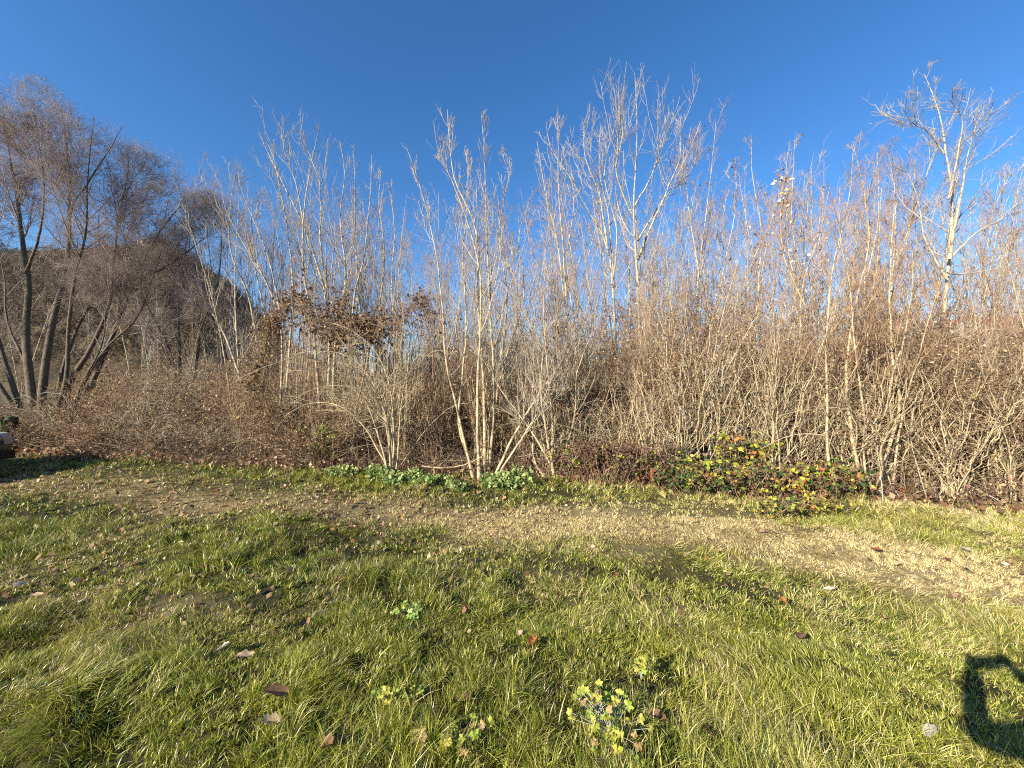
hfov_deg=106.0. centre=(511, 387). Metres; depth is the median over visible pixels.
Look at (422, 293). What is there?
sapling
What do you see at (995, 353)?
thicket shrub
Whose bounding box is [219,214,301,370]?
sapling
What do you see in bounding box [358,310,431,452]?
upright shrub
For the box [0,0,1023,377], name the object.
sky
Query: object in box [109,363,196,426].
tangled shrub
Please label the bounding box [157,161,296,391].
willow
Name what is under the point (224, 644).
fallen leaf
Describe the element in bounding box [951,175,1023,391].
sapling
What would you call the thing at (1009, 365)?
thicket shrub
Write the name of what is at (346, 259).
sapling
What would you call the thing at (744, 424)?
thicket shrub
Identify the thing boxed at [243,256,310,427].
sapling
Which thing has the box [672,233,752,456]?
sapling
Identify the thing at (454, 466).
fallen branch
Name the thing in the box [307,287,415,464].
dead creeper
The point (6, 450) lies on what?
parked car
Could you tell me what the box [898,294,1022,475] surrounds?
thicket shrub
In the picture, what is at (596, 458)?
bramble bush
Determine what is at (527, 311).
sapling
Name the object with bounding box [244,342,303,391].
tangled shrub
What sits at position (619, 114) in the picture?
ash tree
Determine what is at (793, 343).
sapling
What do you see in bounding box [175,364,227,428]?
tangled shrub
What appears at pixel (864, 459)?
upright shrub
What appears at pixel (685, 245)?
sapling
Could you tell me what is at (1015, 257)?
sapling
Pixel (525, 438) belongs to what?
upright shrub
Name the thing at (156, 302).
sapling
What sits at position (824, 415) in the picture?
thicket shrub
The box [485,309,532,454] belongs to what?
upright shrub
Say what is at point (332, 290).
sapling
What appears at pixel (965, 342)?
sapling
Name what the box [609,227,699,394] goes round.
sapling
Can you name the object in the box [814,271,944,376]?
thicket shrub
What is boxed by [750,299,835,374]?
thicket shrub
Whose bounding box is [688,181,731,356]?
sapling
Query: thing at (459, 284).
sapling
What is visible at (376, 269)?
sapling
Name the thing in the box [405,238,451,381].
sapling
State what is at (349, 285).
sapling
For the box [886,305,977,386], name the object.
thicket shrub
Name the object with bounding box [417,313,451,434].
upright shrub
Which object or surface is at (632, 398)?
thicket shrub
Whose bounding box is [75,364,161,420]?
tangled shrub
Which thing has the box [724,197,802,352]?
sapling
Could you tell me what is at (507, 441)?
upright shrub
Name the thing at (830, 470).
bramble bush
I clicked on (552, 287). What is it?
sapling
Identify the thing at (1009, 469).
upright shrub
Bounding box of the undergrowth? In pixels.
[0,388,1023,511]
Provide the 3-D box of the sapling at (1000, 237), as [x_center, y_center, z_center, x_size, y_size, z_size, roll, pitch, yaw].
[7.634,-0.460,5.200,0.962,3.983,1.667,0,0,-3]
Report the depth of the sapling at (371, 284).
15.50 m
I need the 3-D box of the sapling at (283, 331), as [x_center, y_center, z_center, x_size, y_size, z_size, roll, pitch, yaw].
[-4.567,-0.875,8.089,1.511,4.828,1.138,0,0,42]
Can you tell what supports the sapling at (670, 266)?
on the ground at (456, 543)
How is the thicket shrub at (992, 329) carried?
on the ground at (456, 543)
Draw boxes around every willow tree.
[0,71,169,425]
[34,133,245,433]
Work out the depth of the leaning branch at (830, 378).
5.87 m
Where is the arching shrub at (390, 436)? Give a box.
[275,312,453,471]
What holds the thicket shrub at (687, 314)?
on the ground at (456, 543)
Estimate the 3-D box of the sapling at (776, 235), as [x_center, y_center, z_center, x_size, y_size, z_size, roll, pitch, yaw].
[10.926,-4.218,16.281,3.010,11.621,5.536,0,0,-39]
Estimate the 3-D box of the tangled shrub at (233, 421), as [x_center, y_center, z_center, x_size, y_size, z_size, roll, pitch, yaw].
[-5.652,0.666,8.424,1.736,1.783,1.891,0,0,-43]
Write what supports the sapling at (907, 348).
on the ground at (456, 543)
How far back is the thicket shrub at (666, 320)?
8.68 m
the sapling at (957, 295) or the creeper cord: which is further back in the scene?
the sapling at (957, 295)
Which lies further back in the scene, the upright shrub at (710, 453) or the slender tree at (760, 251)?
the slender tree at (760, 251)
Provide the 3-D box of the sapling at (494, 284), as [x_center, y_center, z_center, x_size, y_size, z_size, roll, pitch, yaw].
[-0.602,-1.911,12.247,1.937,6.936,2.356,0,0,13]
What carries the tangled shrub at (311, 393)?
on the ground at (456, 543)
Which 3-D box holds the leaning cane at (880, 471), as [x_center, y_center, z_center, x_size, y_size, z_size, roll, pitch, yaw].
[4.787,1.099,5.063,0.063,0.799,0.236,0,0,12]
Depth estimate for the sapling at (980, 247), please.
12.29 m
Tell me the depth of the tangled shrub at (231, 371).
12.20 m
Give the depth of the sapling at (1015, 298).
7.68 m
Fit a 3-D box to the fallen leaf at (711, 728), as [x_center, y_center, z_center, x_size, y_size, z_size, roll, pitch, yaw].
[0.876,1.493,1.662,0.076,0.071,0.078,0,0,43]
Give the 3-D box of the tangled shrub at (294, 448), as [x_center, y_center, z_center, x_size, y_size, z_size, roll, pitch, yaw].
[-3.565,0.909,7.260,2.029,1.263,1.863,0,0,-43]
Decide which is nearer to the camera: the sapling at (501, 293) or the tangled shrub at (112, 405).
the tangled shrub at (112, 405)
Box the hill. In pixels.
[0,239,370,390]
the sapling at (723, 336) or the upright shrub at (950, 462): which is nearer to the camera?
the upright shrub at (950, 462)
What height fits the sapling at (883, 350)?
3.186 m
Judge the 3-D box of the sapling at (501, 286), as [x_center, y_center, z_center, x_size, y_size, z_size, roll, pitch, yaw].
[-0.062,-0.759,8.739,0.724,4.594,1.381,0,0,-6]
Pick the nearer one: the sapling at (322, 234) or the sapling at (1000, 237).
the sapling at (1000, 237)
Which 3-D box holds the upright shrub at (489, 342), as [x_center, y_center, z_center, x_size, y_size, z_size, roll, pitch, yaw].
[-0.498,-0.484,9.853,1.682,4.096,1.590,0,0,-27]
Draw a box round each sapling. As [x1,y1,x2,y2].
[0,249,77,399]
[0,261,59,364]
[71,295,131,381]
[85,243,159,382]
[115,268,175,387]
[135,287,206,379]
[159,208,241,387]
[167,150,239,388]
[168,177,269,396]
[203,231,282,379]
[208,198,278,367]
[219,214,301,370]
[224,222,277,381]
[239,186,321,386]
[241,231,300,378]
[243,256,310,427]
[246,147,424,371]
[254,197,360,389]
[255,237,291,373]
[258,213,319,408]
[259,222,305,375]
[271,244,327,451]
[283,284,336,401]
[286,187,375,390]
[287,204,348,395]
[295,210,366,382]
[301,222,357,316]
[302,282,335,384]
[307,217,372,388]
[308,226,405,449]
[314,308,345,376]
[315,187,366,351]
[320,182,375,373]
[326,262,371,384]
[328,223,395,372]
[334,288,365,459]
[343,203,411,382]
[343,205,484,428]
[349,188,398,371]
[352,215,476,391]
[361,257,404,454]
[363,300,408,407]
[364,231,418,401]
[371,194,417,409]
[375,241,433,466]
[383,224,446,365]
[395,240,456,396]
[397,258,462,398]
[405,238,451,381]
[408,238,485,376]
[412,208,545,391]
[415,306,440,430]
[416,256,451,373]
[420,253,498,458]
[421,287,480,407]
[423,203,509,362]
[430,243,479,425]
[446,237,495,439]
[447,225,497,369]
[448,210,484,331]
[460,233,517,385]
[462,207,535,370]
[462,246,508,448]
[464,237,536,378]
[468,201,549,373]
[470,277,506,388]
[477,159,575,361]
[489,200,557,386]
[490,196,600,358]
[492,197,553,371]
[495,248,525,384]
[503,231,561,390]
[509,216,559,393]
[511,168,566,370]
[519,171,581,404]
[530,223,611,357]
[531,201,611,343]
[532,311,564,369]
[536,255,576,372]
[537,216,592,371]
[542,170,649,367]
[542,254,604,420]
[542,265,588,397]
[543,164,682,361]
[546,165,634,430]
[550,197,631,367]
[568,225,617,398]
[572,198,703,391]
[585,311,613,385]
[594,210,659,351]
[596,194,659,364]
[597,321,627,441]
[604,213,647,354]
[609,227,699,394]
[611,149,697,348]
[616,252,659,438]
[617,278,659,399]
[624,173,702,393]
[624,208,664,347]
[624,210,676,339]
[625,215,722,345]
[632,196,671,358]
[636,161,757,339]
[645,277,690,433]
[647,235,700,398]
[649,180,730,349]
[652,177,745,351]
[653,248,697,420]
[663,247,764,374]
[664,187,725,347]
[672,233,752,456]
[673,220,700,338]
[680,203,735,333]
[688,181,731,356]
[696,154,848,352]
[700,181,768,330]
[700,185,798,369]
[708,285,746,401]
[711,213,768,332]
[714,164,783,334]
[717,238,774,385]
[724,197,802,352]
[728,284,758,404]
[736,208,836,343]
[742,303,782,444]
[747,221,868,408]
[751,239,814,461]
[755,178,818,350]
[756,180,869,338]
[758,208,842,343]
[765,149,885,357]
[768,186,837,345]
[769,193,881,345]
[774,249,833,453]
[776,185,861,346]
[780,209,873,449]
[789,173,886,318]
[793,130,856,330]
[793,251,857,458]
[801,263,894,371]
[807,144,943,328]
[811,255,855,375]
[814,193,896,315]
[816,170,875,354]
[823,161,1023,336]
[823,164,892,328]
[823,205,883,349]
[825,193,1023,340]
[827,105,963,336]
[831,110,960,311]
[838,267,887,387]
[844,138,968,338]
[844,295,912,408]
[850,215,922,340]
[851,241,931,443]
[859,310,921,403]
[865,111,979,317]
[874,190,974,319]
[876,219,961,335]
[880,170,968,339]
[886,178,1023,340]
[889,253,996,382]
[893,256,976,369]
[898,213,1023,338]
[905,229,978,344]
[908,203,1023,330]
[915,155,1023,345]
[918,307,986,465]
[919,189,1015,350]
[919,301,988,373]
[921,197,1020,349]
[931,294,1019,438]
[939,199,1023,345]
[940,164,1023,373]
[949,207,1023,352]
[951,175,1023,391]
[951,247,1023,488]
[959,246,1022,375]
[960,213,1023,346]
[970,197,1023,328]
[975,263,1023,440]
[981,261,1023,374]
[983,216,1023,309]
[988,212,1023,314]
[988,225,1023,383]
[992,300,1023,411]
[999,269,1023,353]
[1001,177,1023,363]
[1008,215,1023,308]
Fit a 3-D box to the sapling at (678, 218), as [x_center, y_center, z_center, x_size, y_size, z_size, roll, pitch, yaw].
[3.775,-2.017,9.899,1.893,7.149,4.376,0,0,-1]
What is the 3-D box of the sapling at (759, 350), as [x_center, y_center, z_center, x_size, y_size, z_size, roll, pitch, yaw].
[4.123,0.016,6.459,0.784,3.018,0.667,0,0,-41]
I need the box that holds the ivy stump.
[0,416,20,451]
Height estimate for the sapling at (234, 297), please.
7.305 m
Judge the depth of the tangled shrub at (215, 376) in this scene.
12.56 m
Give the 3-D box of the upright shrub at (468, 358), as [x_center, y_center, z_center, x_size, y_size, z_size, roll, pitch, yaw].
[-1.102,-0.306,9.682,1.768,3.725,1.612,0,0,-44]
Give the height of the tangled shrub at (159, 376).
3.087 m
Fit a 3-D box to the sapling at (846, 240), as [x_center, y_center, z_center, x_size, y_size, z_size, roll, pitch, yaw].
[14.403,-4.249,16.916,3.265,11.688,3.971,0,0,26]
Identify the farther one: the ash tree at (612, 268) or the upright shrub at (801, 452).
the ash tree at (612, 268)
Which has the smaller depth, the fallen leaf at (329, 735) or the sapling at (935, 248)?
the fallen leaf at (329, 735)
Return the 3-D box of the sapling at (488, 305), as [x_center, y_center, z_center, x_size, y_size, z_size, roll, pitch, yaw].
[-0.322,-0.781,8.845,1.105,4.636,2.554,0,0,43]
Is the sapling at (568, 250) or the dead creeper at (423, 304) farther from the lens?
the sapling at (568, 250)
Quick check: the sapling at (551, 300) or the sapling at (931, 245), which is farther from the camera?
the sapling at (931, 245)
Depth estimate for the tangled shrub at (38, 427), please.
9.19 m
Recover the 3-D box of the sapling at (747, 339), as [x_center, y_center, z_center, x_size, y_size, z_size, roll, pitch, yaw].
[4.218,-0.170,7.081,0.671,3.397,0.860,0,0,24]
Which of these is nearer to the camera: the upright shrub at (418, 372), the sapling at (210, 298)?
the upright shrub at (418, 372)
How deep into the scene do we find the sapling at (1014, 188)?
9.90 m
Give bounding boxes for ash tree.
[207,133,321,421]
[247,97,401,424]
[336,145,410,442]
[531,108,584,384]
[535,104,634,377]
[594,59,704,376]
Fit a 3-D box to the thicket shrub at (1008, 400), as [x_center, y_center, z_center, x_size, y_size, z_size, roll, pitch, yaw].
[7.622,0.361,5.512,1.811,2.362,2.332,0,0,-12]
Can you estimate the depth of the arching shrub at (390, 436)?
6.37 m
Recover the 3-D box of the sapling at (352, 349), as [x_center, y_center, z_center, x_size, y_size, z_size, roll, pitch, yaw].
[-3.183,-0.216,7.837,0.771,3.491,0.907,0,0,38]
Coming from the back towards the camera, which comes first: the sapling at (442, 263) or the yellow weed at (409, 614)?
the sapling at (442, 263)
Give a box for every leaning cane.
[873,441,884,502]
[916,459,1006,506]
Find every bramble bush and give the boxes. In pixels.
[293,417,341,463]
[543,431,683,489]
[608,458,683,490]
[641,447,755,498]
[686,458,834,501]
[710,429,784,488]
[753,481,868,519]
[766,449,875,501]
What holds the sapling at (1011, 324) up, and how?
on the ground at (456, 543)
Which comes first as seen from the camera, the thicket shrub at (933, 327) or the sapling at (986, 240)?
the thicket shrub at (933, 327)
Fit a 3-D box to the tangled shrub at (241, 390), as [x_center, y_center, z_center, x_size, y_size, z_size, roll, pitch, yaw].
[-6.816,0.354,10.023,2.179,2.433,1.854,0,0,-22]
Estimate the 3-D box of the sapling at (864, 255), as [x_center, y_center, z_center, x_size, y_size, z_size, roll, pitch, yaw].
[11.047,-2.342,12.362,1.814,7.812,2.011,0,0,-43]
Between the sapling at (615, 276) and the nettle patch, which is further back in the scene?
the sapling at (615, 276)
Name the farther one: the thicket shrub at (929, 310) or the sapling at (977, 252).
the sapling at (977, 252)
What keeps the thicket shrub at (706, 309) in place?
on the ground at (456, 543)
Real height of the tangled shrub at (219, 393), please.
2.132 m
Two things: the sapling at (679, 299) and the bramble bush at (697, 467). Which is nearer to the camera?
the bramble bush at (697, 467)
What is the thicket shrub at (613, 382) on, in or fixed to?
on the ground at (456, 543)
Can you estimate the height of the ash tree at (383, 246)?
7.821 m
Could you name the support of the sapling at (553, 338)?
on the ground at (456, 543)
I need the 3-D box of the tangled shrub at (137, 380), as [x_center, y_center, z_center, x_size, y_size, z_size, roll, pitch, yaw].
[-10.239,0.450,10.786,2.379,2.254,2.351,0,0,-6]
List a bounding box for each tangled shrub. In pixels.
[0,399,82,444]
[0,400,47,424]
[0,401,47,417]
[0,406,89,451]
[5,390,97,430]
[13,405,134,456]
[22,373,133,444]
[24,382,99,412]
[39,365,153,421]
[43,357,164,450]
[48,362,117,401]
[55,382,138,421]
[58,362,167,414]
[71,389,198,454]
[74,363,166,394]
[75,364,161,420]
[81,338,158,398]
[94,353,210,440]
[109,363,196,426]
[112,409,243,459]
[121,404,223,456]
[124,341,208,404]
[125,354,225,438]
[133,342,217,402]
[151,356,230,413]
[153,357,289,454]
[154,374,252,452]
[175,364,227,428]
[188,367,272,422]
[191,355,292,423]
[193,357,254,409]
[199,362,244,405]
[200,404,282,457]
[204,381,292,454]
[207,345,292,414]
[207,349,268,400]
[224,343,311,406]
[236,374,349,452]
[237,392,363,461]
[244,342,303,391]
[253,346,336,419]
[255,370,322,423]
[257,404,384,468]
[268,345,313,389]
[284,359,365,439]
[311,352,382,421]
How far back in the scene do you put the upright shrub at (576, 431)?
6.52 m
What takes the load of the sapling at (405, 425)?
on the ground at (456, 543)
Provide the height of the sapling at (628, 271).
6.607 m
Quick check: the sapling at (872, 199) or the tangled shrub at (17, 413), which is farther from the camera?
the sapling at (872, 199)
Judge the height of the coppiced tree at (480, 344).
6.789 m
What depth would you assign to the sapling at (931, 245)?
16.30 m
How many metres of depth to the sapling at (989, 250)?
13.95 m
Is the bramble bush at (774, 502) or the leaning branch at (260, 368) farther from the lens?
the leaning branch at (260, 368)
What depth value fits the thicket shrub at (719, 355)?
7.18 m
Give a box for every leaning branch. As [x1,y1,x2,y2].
[233,356,295,382]
[751,376,950,405]
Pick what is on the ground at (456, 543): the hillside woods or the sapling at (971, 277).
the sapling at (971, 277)
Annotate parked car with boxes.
[0,432,14,459]
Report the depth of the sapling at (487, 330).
7.32 m
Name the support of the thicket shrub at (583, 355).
on the ground at (456, 543)
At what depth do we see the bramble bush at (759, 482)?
5.11 m
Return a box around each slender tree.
[666,95,748,365]
[710,133,794,373]
[749,168,835,368]
[766,133,827,358]
[840,132,939,328]
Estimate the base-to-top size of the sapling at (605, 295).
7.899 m
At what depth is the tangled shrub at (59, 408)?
9.23 m
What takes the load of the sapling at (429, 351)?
on the ground at (456, 543)
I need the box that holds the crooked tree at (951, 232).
[861,60,1023,353]
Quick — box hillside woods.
[0,231,332,379]
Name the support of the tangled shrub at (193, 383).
on the ground at (456, 543)
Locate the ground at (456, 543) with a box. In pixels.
[0,391,1023,767]
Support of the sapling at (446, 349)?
on the ground at (456, 543)
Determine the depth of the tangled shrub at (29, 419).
9.70 m
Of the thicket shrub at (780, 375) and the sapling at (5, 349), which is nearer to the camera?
the thicket shrub at (780, 375)
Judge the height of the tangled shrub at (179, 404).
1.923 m
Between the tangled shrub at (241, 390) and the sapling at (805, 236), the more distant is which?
the sapling at (805, 236)
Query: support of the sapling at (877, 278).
on the ground at (456, 543)
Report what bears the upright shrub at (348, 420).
on the ground at (456, 543)
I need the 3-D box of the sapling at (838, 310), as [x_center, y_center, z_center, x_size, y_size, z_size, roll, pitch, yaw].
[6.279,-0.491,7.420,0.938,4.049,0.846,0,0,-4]
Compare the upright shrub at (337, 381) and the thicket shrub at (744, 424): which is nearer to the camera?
the thicket shrub at (744, 424)
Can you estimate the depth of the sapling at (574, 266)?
10.34 m
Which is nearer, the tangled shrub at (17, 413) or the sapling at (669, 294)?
the sapling at (669, 294)
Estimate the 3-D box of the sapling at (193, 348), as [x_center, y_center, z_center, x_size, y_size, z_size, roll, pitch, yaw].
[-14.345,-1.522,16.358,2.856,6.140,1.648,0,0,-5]
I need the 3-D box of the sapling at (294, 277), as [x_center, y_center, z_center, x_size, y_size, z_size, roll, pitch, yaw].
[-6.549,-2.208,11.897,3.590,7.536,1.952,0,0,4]
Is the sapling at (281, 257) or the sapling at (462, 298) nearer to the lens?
the sapling at (462, 298)
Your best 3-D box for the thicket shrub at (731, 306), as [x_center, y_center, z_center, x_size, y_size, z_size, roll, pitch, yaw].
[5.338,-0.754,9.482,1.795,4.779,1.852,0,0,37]
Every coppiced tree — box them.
[401,104,585,480]
[462,254,602,477]
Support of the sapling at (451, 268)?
on the ground at (456, 543)
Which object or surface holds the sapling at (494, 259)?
on the ground at (456, 543)
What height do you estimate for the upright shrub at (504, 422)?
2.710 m
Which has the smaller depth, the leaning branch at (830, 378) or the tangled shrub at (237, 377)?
the leaning branch at (830, 378)
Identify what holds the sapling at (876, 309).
on the ground at (456, 543)
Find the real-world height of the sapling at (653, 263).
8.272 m
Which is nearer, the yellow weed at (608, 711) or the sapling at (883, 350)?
the yellow weed at (608, 711)
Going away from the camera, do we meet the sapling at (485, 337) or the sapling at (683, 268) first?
the sapling at (485, 337)
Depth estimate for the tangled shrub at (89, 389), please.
11.18 m
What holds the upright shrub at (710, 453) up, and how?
on the ground at (456, 543)
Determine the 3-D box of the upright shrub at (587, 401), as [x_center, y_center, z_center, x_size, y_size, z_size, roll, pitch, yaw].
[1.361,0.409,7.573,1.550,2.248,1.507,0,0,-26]
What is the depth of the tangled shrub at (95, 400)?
10.31 m
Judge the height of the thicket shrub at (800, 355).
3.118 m
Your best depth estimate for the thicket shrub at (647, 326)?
8.01 m
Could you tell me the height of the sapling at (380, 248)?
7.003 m
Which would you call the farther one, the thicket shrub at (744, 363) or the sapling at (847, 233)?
the sapling at (847, 233)
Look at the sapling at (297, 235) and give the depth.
12.82 m
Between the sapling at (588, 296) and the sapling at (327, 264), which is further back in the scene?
the sapling at (327, 264)
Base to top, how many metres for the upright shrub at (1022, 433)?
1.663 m
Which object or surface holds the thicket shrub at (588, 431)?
on the ground at (456, 543)
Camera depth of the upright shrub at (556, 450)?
6.48 m
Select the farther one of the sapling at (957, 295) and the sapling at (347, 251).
the sapling at (347, 251)
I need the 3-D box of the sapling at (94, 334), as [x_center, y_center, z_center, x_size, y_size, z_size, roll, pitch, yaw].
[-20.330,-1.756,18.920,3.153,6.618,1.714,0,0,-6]
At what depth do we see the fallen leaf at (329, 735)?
1.57 m
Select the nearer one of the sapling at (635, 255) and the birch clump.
the birch clump
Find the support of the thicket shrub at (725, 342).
on the ground at (456, 543)
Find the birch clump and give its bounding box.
[804,131,957,494]
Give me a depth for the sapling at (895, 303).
7.58 m
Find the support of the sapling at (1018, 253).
on the ground at (456, 543)
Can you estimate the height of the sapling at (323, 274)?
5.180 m
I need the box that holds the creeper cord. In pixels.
[353,340,370,458]
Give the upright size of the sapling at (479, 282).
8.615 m
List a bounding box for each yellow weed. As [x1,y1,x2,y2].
[371,685,398,704]
[390,600,421,618]
[391,681,434,708]
[439,713,494,756]
[566,687,653,767]
[573,679,623,721]
[631,653,647,678]
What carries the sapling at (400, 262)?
on the ground at (456, 543)
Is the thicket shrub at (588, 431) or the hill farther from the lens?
the hill
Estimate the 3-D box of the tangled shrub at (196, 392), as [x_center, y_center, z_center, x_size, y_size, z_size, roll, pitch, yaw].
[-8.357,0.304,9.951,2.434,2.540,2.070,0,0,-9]
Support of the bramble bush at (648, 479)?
on the ground at (456, 543)
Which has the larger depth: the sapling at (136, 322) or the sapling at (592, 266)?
the sapling at (136, 322)
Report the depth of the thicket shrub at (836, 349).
5.71 m
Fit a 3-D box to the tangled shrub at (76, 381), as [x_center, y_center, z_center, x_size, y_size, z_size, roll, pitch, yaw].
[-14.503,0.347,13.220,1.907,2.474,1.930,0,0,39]
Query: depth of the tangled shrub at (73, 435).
8.11 m
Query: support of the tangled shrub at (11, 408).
on the ground at (456, 543)
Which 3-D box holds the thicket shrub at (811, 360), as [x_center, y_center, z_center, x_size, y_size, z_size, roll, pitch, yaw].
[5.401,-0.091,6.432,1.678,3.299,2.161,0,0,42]
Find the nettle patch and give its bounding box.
[324,463,533,492]
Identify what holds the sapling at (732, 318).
on the ground at (456, 543)
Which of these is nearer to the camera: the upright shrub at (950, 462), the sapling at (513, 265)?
the upright shrub at (950, 462)
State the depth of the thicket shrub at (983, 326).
8.50 m
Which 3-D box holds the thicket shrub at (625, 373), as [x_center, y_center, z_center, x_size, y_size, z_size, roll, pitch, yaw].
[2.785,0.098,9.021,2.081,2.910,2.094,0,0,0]
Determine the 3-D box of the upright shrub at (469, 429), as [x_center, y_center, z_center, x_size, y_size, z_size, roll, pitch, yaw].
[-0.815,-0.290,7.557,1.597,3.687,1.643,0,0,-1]
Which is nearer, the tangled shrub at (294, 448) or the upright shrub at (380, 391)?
the tangled shrub at (294, 448)
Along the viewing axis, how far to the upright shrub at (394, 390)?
9.08 m
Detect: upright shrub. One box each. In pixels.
[249,365,317,452]
[279,403,366,461]
[288,347,323,405]
[293,354,359,440]
[311,346,376,426]
[312,365,395,464]
[332,389,385,452]
[334,348,384,429]
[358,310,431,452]
[360,364,384,436]
[361,365,431,464]
[364,352,393,439]
[371,350,426,433]
[392,323,440,445]
[399,318,443,454]
[401,326,475,470]
[403,340,455,458]
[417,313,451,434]
[423,284,508,465]
[424,283,476,453]
[438,319,486,414]
[445,370,491,447]
[447,324,517,469]
[456,333,529,462]
[462,290,514,435]
[471,394,536,467]
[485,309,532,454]
[487,317,561,440]
[495,319,556,469]
[499,387,588,475]
[506,287,552,387]
[524,283,593,463]
[525,337,575,429]
[547,376,615,471]
[555,328,616,428]
[557,355,613,452]
[571,370,668,477]
[589,381,698,475]
[625,345,728,482]
[679,325,777,475]
[716,296,835,487]
[743,341,878,465]
[800,353,951,494]
[808,323,969,490]
[881,332,1023,504]
[919,332,1023,502]
[949,384,1023,488]
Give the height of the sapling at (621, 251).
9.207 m
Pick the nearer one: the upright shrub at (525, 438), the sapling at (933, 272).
the upright shrub at (525, 438)
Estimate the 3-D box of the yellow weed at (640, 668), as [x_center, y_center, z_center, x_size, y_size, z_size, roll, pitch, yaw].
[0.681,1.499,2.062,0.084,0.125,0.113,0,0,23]
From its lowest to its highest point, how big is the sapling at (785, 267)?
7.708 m
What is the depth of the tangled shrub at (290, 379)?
10.12 m
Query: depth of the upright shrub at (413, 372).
8.65 m
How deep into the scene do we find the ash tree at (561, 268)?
9.15 m
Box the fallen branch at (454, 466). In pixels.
[421,451,490,468]
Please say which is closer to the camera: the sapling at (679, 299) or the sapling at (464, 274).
the sapling at (679, 299)
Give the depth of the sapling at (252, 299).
11.98 m
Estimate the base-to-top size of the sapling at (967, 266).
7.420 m
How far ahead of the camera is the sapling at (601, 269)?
15.82 m
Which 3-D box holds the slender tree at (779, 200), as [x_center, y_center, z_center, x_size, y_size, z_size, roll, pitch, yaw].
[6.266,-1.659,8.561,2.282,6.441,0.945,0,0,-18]
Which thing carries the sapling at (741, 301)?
on the ground at (456, 543)
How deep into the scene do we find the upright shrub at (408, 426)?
7.60 m
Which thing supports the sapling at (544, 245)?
on the ground at (456, 543)
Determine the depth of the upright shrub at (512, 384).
7.48 m
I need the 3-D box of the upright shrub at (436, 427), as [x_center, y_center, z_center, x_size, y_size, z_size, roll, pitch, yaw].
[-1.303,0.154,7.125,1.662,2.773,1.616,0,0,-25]
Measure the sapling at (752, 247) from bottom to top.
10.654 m
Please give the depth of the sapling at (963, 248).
10.37 m
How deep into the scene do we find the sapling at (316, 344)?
9.59 m
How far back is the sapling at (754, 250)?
10.85 m
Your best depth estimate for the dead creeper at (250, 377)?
7.66 m
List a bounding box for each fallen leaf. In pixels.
[13,581,27,585]
[25,592,43,596]
[215,641,229,650]
[235,649,254,656]
[261,712,284,724]
[264,683,291,695]
[314,732,333,748]
[412,728,426,742]
[453,691,472,702]
[527,636,536,645]
[648,708,666,719]
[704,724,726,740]
[778,596,786,603]
[796,632,805,638]
[822,586,834,589]
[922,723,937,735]
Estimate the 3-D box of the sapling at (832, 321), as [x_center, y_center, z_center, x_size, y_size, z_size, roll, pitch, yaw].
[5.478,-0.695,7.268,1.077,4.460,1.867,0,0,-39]
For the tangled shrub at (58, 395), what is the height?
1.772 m
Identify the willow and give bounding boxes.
[108,206,256,385]
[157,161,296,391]
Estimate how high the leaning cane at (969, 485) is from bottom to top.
0.492 m
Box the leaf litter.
[0,442,1023,639]
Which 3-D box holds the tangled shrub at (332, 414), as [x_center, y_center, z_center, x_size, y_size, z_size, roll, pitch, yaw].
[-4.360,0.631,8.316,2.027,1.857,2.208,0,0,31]
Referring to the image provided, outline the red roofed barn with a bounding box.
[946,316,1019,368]
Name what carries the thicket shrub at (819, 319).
on the ground at (456, 543)
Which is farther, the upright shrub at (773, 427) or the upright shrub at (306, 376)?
the upright shrub at (306, 376)
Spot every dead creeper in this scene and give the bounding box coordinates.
[216,308,290,463]
[244,268,363,455]
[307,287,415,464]
[371,266,461,466]
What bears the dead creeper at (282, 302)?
on the ground at (456, 543)
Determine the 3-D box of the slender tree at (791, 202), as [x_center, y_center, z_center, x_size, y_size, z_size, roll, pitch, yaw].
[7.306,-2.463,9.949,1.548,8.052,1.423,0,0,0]
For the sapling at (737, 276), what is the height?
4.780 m
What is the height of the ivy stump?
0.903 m
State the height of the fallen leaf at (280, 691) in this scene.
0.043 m
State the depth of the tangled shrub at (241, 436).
7.81 m
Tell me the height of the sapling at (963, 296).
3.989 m
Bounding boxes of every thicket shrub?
[491,375,618,463]
[492,340,602,436]
[501,394,608,470]
[530,311,625,425]
[531,305,632,431]
[537,396,632,467]
[548,302,665,461]
[565,298,681,446]
[573,302,634,412]
[588,305,736,463]
[589,280,743,457]
[592,353,679,443]
[594,337,675,438]
[606,259,690,374]
[617,282,705,446]
[622,281,778,464]
[626,266,711,451]
[641,273,728,425]
[646,290,773,459]
[650,294,786,453]
[654,259,780,392]
[672,264,778,386]
[684,309,806,434]
[684,319,834,466]
[694,272,761,376]
[705,254,807,411]
[709,309,827,464]
[724,348,962,472]
[729,320,845,451]
[742,314,1006,465]
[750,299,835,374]
[751,327,820,443]
[754,282,847,455]
[758,269,883,447]
[774,281,909,465]
[774,288,910,380]
[783,333,976,462]
[807,292,934,399]
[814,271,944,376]
[815,284,969,426]
[822,374,1023,493]
[824,301,1019,477]
[861,269,987,366]
[870,292,1015,393]
[870,319,1006,468]
[870,325,1023,496]
[879,276,1023,438]
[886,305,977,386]
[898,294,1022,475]
[932,319,1023,477]
[940,333,1023,485]
[948,310,1016,374]
[956,292,1023,446]
[961,317,1023,463]
[964,323,1021,444]
[991,295,1023,369]
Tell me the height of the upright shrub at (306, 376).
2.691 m

